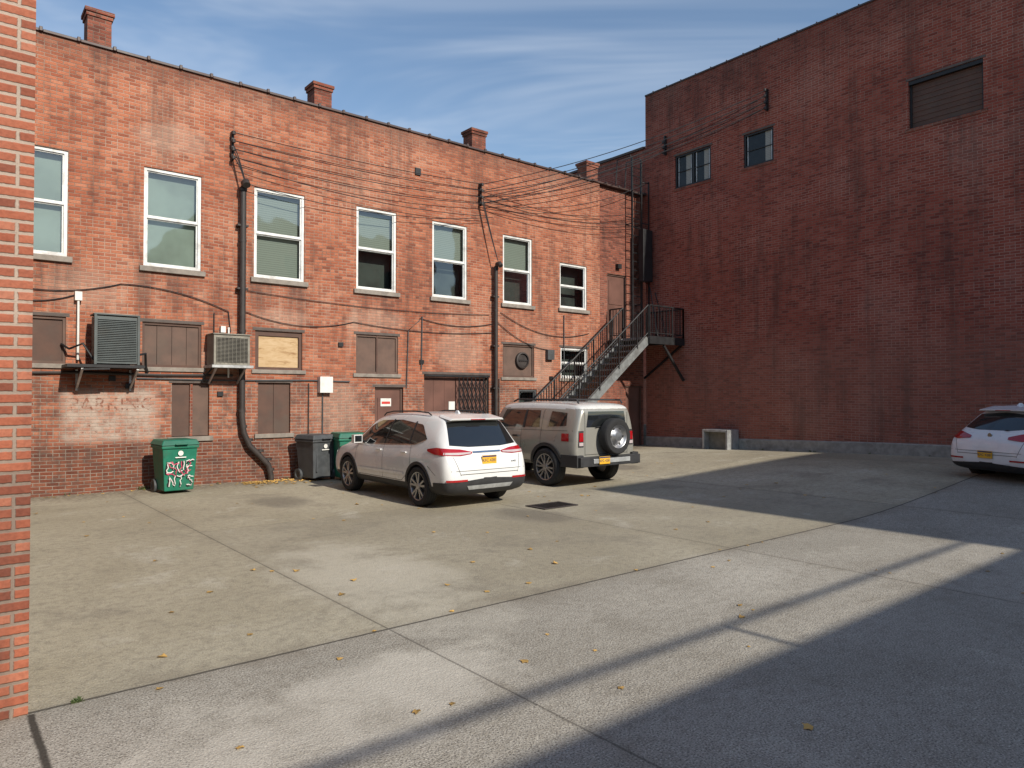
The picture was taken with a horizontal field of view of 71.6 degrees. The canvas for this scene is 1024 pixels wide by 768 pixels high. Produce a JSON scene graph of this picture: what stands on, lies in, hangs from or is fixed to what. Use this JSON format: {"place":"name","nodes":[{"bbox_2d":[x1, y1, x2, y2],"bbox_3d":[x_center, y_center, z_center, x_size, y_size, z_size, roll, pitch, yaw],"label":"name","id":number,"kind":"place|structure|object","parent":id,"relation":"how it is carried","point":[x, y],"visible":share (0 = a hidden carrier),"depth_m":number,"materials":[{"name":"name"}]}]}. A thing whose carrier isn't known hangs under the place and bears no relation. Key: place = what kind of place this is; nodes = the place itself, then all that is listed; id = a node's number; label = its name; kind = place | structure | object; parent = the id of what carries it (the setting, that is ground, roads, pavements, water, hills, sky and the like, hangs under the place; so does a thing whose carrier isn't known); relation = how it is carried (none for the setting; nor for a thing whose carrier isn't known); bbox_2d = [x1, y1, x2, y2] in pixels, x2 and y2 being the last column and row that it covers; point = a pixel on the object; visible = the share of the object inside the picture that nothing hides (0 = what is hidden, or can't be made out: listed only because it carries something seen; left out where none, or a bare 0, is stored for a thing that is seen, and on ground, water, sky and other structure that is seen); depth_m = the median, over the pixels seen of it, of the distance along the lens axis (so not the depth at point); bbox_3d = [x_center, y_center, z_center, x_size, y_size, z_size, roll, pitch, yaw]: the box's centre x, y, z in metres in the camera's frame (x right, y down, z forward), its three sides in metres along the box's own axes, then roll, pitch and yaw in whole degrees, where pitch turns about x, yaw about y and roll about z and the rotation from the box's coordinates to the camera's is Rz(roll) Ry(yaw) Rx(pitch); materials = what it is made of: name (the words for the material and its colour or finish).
{"place":"outdoors","nodes":[
{"label":"outdoors","id":0,"kind":"place"},
{"bbox_2d":[36,0,868,172],"label":"sky","id":1,"kind":"structure","parent":0,"point":[550,83],"materials":[{"name":"blue"}]},
{"bbox_2d":[0,424,1023,767],"bbox_3d":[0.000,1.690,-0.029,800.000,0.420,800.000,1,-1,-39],"label":"ground","id":2,"kind":"structure","parent":0,"point":[856,654],"depth_m":5.98,"materials":[{"name":"concrete"}]},
{"bbox_2d":[0,0,35,720],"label":"brick building","id":3,"kind":"structure","parent":2,"relation":"on","point":[17,74],"depth_m":4.22,"materials":[{"name":"brick"}]},
{"bbox_2d":[150,438,199,491],"bbox_3d":[-6.664,1.613,14.037,0.706,1.050,0.838,1,-1,-43],"label":"trash bin","id":4,"kind":"object","parent":2,"relation":"on","point":[174,460],"visible":1,"depth_m":13.82,"materials":[{"name":"green plastic"}]},
{"bbox_2d":[294,433,333,479],"bbox_3d":[-4.447,1.659,16.168,0.821,1.029,0.692,-1,-1,39],"label":"trash bin","id":5,"kind":"object","parent":2,"relation":"on","point":[315,453],"visible":0.94,"depth_m":15.96,"materials":[{"name":"grey plastic"}]},
{"bbox_2d":[31,31,599,497],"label":"facade wall","id":6,"kind":"structure","parent":2,"relation":"on","point":[113,123],"depth_m":15.96,"materials":[{"name":"red brick"}]},
{"bbox_2d":[33,145,67,256],"bbox_3d":[-9.152,-3.481,13.585,1.646,2.656,0.470,1,-1,-39],"label":"sash window","id":7,"kind":"structure","parent":6,"relation":"attached to","point":[50,195],"depth_m":13.69,"materials":[{"name":"grey glass"}]},
{"bbox_2d":[60,313,148,390],"bbox_3d":[-7.833,-0.601,13.813,1.543,1.470,0.792,1,-1,-39],"label":"air conditioner","id":8,"kind":"object","parent":6,"relation":"attached to","point":[115,339],"visible":1,"depth_m":13.60,"materials":[{"name":"grey metal"}]},
{"bbox_2d":[143,167,200,270],"bbox_3d":[-7.280,-3.440,15.111,1.716,2.646,0.470,1,-1,-39],"label":"sash window","id":9,"kind":"structure","parent":6,"relation":"attached to","point":[172,219],"depth_m":15.06,"materials":[{"name":"grey glass"}]},
{"bbox_2d":[201,333,253,383],"bbox_3d":[-6.125,-0.536,15.269,0.928,1.060,0.590,1,-1,-39],"label":"air conditioner","id":10,"kind":"object","parent":6,"relation":"attached to","point":[227,351],"visible":1,"depth_m":15.09,"materials":[{"name":"beige metal"}]},
{"bbox_2d":[235,178,273,480],"bbox_3d":[-5.656,-1.139,15.779,0.848,6.720,0.424,1,-1,-39],"label":"service conduit","id":11,"kind":"object","parent":6,"relation":"attached to","point":[243,289],"visible":0.88,"depth_m":15.62,"materials":[{"name":"black metal"}]},
{"bbox_2d":[254,187,303,281],"bbox_3d":[-5.513,-3.415,16.552,1.776,2.646,0.470,1,-1,-39],"label":"sash window","id":12,"kind":"structure","parent":6,"relation":"attached to","point":[278,236],"depth_m":16.51,"materials":[{"name":"grey glass"}]},
{"bbox_2d":[171,383,391,436],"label":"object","id":13,"kind":"structure","parent":6,"relation":"attached to","point":[195,383],"depth_m":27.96,"materials":[{"name":"brick"}]},
{"bbox_2d":[32,315,532,435],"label":"boards and doors","id":14,"kind":"object","parent":6,"relation":"attached to","point":[170,345],"visible":0.76,"depth_m":16.20,"materials":[{"name":"wood"}]},
{"bbox_2d":[515,352,528,368],"bbox_3d":[0.306,-0.696,20.922,0.480,0.480,0.082,1,-1,-39],"label":"vent fan","id":15,"kind":"object","parent":14,"relation":"attached to","point":[522,360],"visible":1,"depth_m":20.91},
{"bbox_2d":[32,167,588,433],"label":"conduits and boxes","id":16,"kind":"object","parent":6,"relation":"attached to","point":[324,384],"visible":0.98,"depth_m":15.80,"materials":[{"name":"grey plastic"}]},
{"bbox_2d":[32,253,589,440],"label":"sills and lintels","id":17,"kind":"structure","parent":6,"relation":"attached to","point":[46,257],"depth_m":16.18,"materials":[{"name":"stone"}]},
{"bbox_2d":[36,26,646,196],"bbox_3d":[-6.359,-6.682,15.811,27.974,0.097,0.495,1,-1,-39],"label":"coping","id":18,"kind":"object","parent":6,"relation":"on","point":[210,75],"visible":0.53,"depth_m":16.64,"materials":[{"name":"ceramic"}]},
{"bbox_2d":[81,5,599,180],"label":"chimneys","id":19,"kind":"object","parent":18,"relation":"on","point":[97,23],"visible":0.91,"depth_m":17.00,"materials":[{"name":"brick"}]},
{"bbox_2d":[230,131,483,206],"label":"insulator racks","id":20,"kind":"object","parent":6,"relation":"attached to","point":[232,148],"visible":1,"depth_m":15.65,"materials":[{"name":"black metal"}]},
{"bbox_2d":[234,91,763,260],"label":"overhead wires","id":21,"kind":"object","parent":20,"relation":"attached to","point":[241,169],"visible":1,"depth_m":20.05,"materials":[{"name":"black rubber"}]},
{"bbox_2d":[356,206,395,292],"bbox_3d":[-3.579,-3.379,18.128,1.726,2.666,0.470,1,-1,-39],"label":"sash window","id":22,"kind":"structure","parent":6,"relation":"attached to","point":[375,251],"depth_m":18.23,"materials":[{"name":"white glass"}]},
{"bbox_2d":[432,221,465,299],"bbox_3d":[-1.855,-3.345,19.534,1.736,2.646,0.470,1,-1,-39],"label":"sash window","id":23,"kind":"structure","parent":6,"relation":"attached to","point":[448,260],"depth_m":19.66,"materials":[{"name":"white glass"}]},
{"bbox_2d":[424,374,489,413],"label":"security gate","id":24,"kind":"structure","parent":6,"relation":"attached to","point":[467,389],"depth_m":19.68,"materials":[{"name":"black metal"}]},
{"bbox_2d":[490,261,502,415],"bbox_3d":[-0.409,-0.637,20.057,0.198,5.653,0.413,1,-1,-39],"label":"service conduit","id":25,"kind":"object","parent":6,"relation":"attached to","point":[496,297],"visible":0.93,"depth_m":20.08,"materials":[{"name":"black metal"}]},
{"bbox_2d":[503,234,530,305],"bbox_3d":[0.001,-3.324,21.048,1.706,2.596,0.470,1,-1,-39],"label":"sash window","id":26,"kind":"structure","parent":6,"relation":"attached to","point":[516,270],"depth_m":21.16,"materials":[{"name":"white glass"}]},
{"bbox_2d":[519,389,535,401],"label":"dark window","id":27,"kind":"structure","parent":6,"relation":"attached to","point":[527,393],"depth_m":21.43,"materials":[{"name":"glass"}]},
{"bbox_2d":[560,263,585,309],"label":"sash window","id":28,"kind":"structure","parent":6,"relation":"attached to","point":[572,286],"depth_m":22.71,"materials":[{"name":"white glass"}]},
{"bbox_2d":[561,348,586,378],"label":"window","id":29,"kind":"structure","parent":6,"relation":"attached to","point":[571,354],"depth_m":22.68,"materials":[{"name":"white glass"}]},
{"bbox_2d":[330,431,363,478],"bbox_3d":[-3.708,1.639,16.189,0.720,1.071,0.855,1,-1,-31],"label":"trash bin","id":30,"kind":"object","parent":2,"relation":"on","point":[340,439],"visible":0.31,"depth_m":15.93,"materials":[{"name":"green plastic"}]},
{"bbox_2d":[336,410,524,505],"bbox_3d":[-1.798,1.315,13.831,2.086,1.642,4.547,1,-1,-39],"label":"white suv","id":31,"kind":"object","parent":2,"relation":"on","point":[425,458],"visible":1,"depth_m":12.38,"materials":[{"name":"paint"}]},
{"bbox_2d":[65,445,930,703],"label":"weeds","id":32,"kind":"object","parent":2,"relation":"on","point":[77,700],"visible":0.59,"depth_m":4.43,"materials":[{"name":"green plant"}]},
{"bbox_2d":[35,461,1023,748],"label":"fallen leaves","id":33,"kind":"object","parent":2,"relation":"on","point":[415,711],"visible":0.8,"depth_m":7.60,"materials":[{"name":"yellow plant"}]},
{"bbox_2d":[525,501,577,509],"bbox_3d":[0.689,2.098,12.270,0.780,0.016,0.500,1,-1,-39],"label":"drain grate","id":34,"kind":"object","parent":2,"relation":"on","point":[551,505],"visible":1,"depth_m":12.23,"materials":[{"name":"black metal"}]},
{"bbox_2d":[499,398,639,485],"bbox_3d":[0.653,1.255,16.586,2.260,1.848,4.789,1,-1,-39],"label":"offroad vehicle","id":35,"kind":"object","parent":2,"relation":"on","point":[553,439],"visible":0.68,"depth_m":14.94,"materials":[{"name":"beige metal"}]},
{"bbox_2d":[531,304,684,401],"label":"metal staircase","id":36,"kind":"structure","parent":2,"relation":"on","point":[640,344],"depth_m":21.87,"materials":[{"name":"metal"}]},
{"bbox_2d":[615,155,666,337],"bbox_3d":[4.442,-4.584,23.902,0.798,6.267,1.937,1,-1,-39],"label":"roof ladder","id":37,"kind":"object","parent":36,"relation":"on","point":[645,247],"visible":0.86,"depth_m":23.88,"materials":[{"name":"black metal"}]},
{"bbox_2d":[600,186,643,444],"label":"stair bay wall","id":38,"kind":"structure","parent":2,"relation":"on","point":[615,240],"depth_m":23.84,"materials":[{"name":"red brick"}]},
{"bbox_2d":[607,264,640,445],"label":"stair doors","id":39,"kind":"structure","parent":38,"relation":"attached to","point":[616,294],"depth_m":24.01,"materials":[{"name":"brown metal"}]},
{"bbox_2d":[702,429,738,449],"bbox_3d":[6.360,1.695,21.677,0.590,0.620,0.900,1,-1,-39],"label":"utility box","id":40,"kind":"object","parent":2,"relation":"on","point":[727,439],"visible":0.94,"depth_m":21.59,"materials":[{"name":"beige metal"}]},
{"bbox_2d":[574,0,1023,444],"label":"side wall","id":41,"kind":"structure","parent":2,"relation":"on","point":[848,266],"depth_m":19.12,"materials":[{"name":"red brick"}]},
{"bbox_2d":[676,145,710,188],"bbox_3d":[5.910,-7.016,23.058,0.090,1.086,1.396,1,-1,-39],"label":"metal window","id":42,"kind":"structure","parent":41,"relation":"attached to","point":[693,167],"depth_m":23.04,"materials":[{"name":"metal"}]},
{"bbox_2d":[662,88,768,155],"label":"insulator racks","id":43,"kind":"object","parent":41,"relation":"attached to","point":[766,103],"visible":0.91,"depth_m":20.90,"materials":[{"name":"black metal"}]},
{"bbox_2d":[569,0,874,173],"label":"coping and roof","id":44,"kind":"object","parent":41,"relation":"on","point":[772,42],"visible":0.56,"depth_m":21.66,"materials":[{"name":"metal"}]},
{"bbox_2d":[744,126,773,167],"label":"metal window","id":45,"kind":"structure","parent":41,"relation":"attached to","point":[758,147],"depth_m":21.25,"materials":[{"name":"metal"}]},
{"bbox_2d":[646,436,950,457],"bbox_3d":[8.231,2.022,19.900,0.050,1.030,11.490,1,-1,-39],"label":"foundation","id":46,"kind":"object","parent":41,"relation":"attached to","point":[905,449],"visible":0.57,"depth_m":19.39,"materials":[{"name":"concrete"}]},
{"bbox_2d":[673,54,987,191],"bbox_3d":[8.290,-6.985,20.146,0.200,1.370,9.080,1,-1,-39],"label":"boarded window and sills","id":47,"kind":"structure","parent":41,"relation":"attached to","point":[949,95],"depth_m":17.37,"materials":[{"name":"black metal"}]},
{"bbox_2d":[950,403,1023,473],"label":"white hatchback","id":48,"kind":"object","parent":2,"relation":"on","point":[990,439],"visible":1,"depth_m":13.56,"materials":[{"name":"paint"}]}
]}

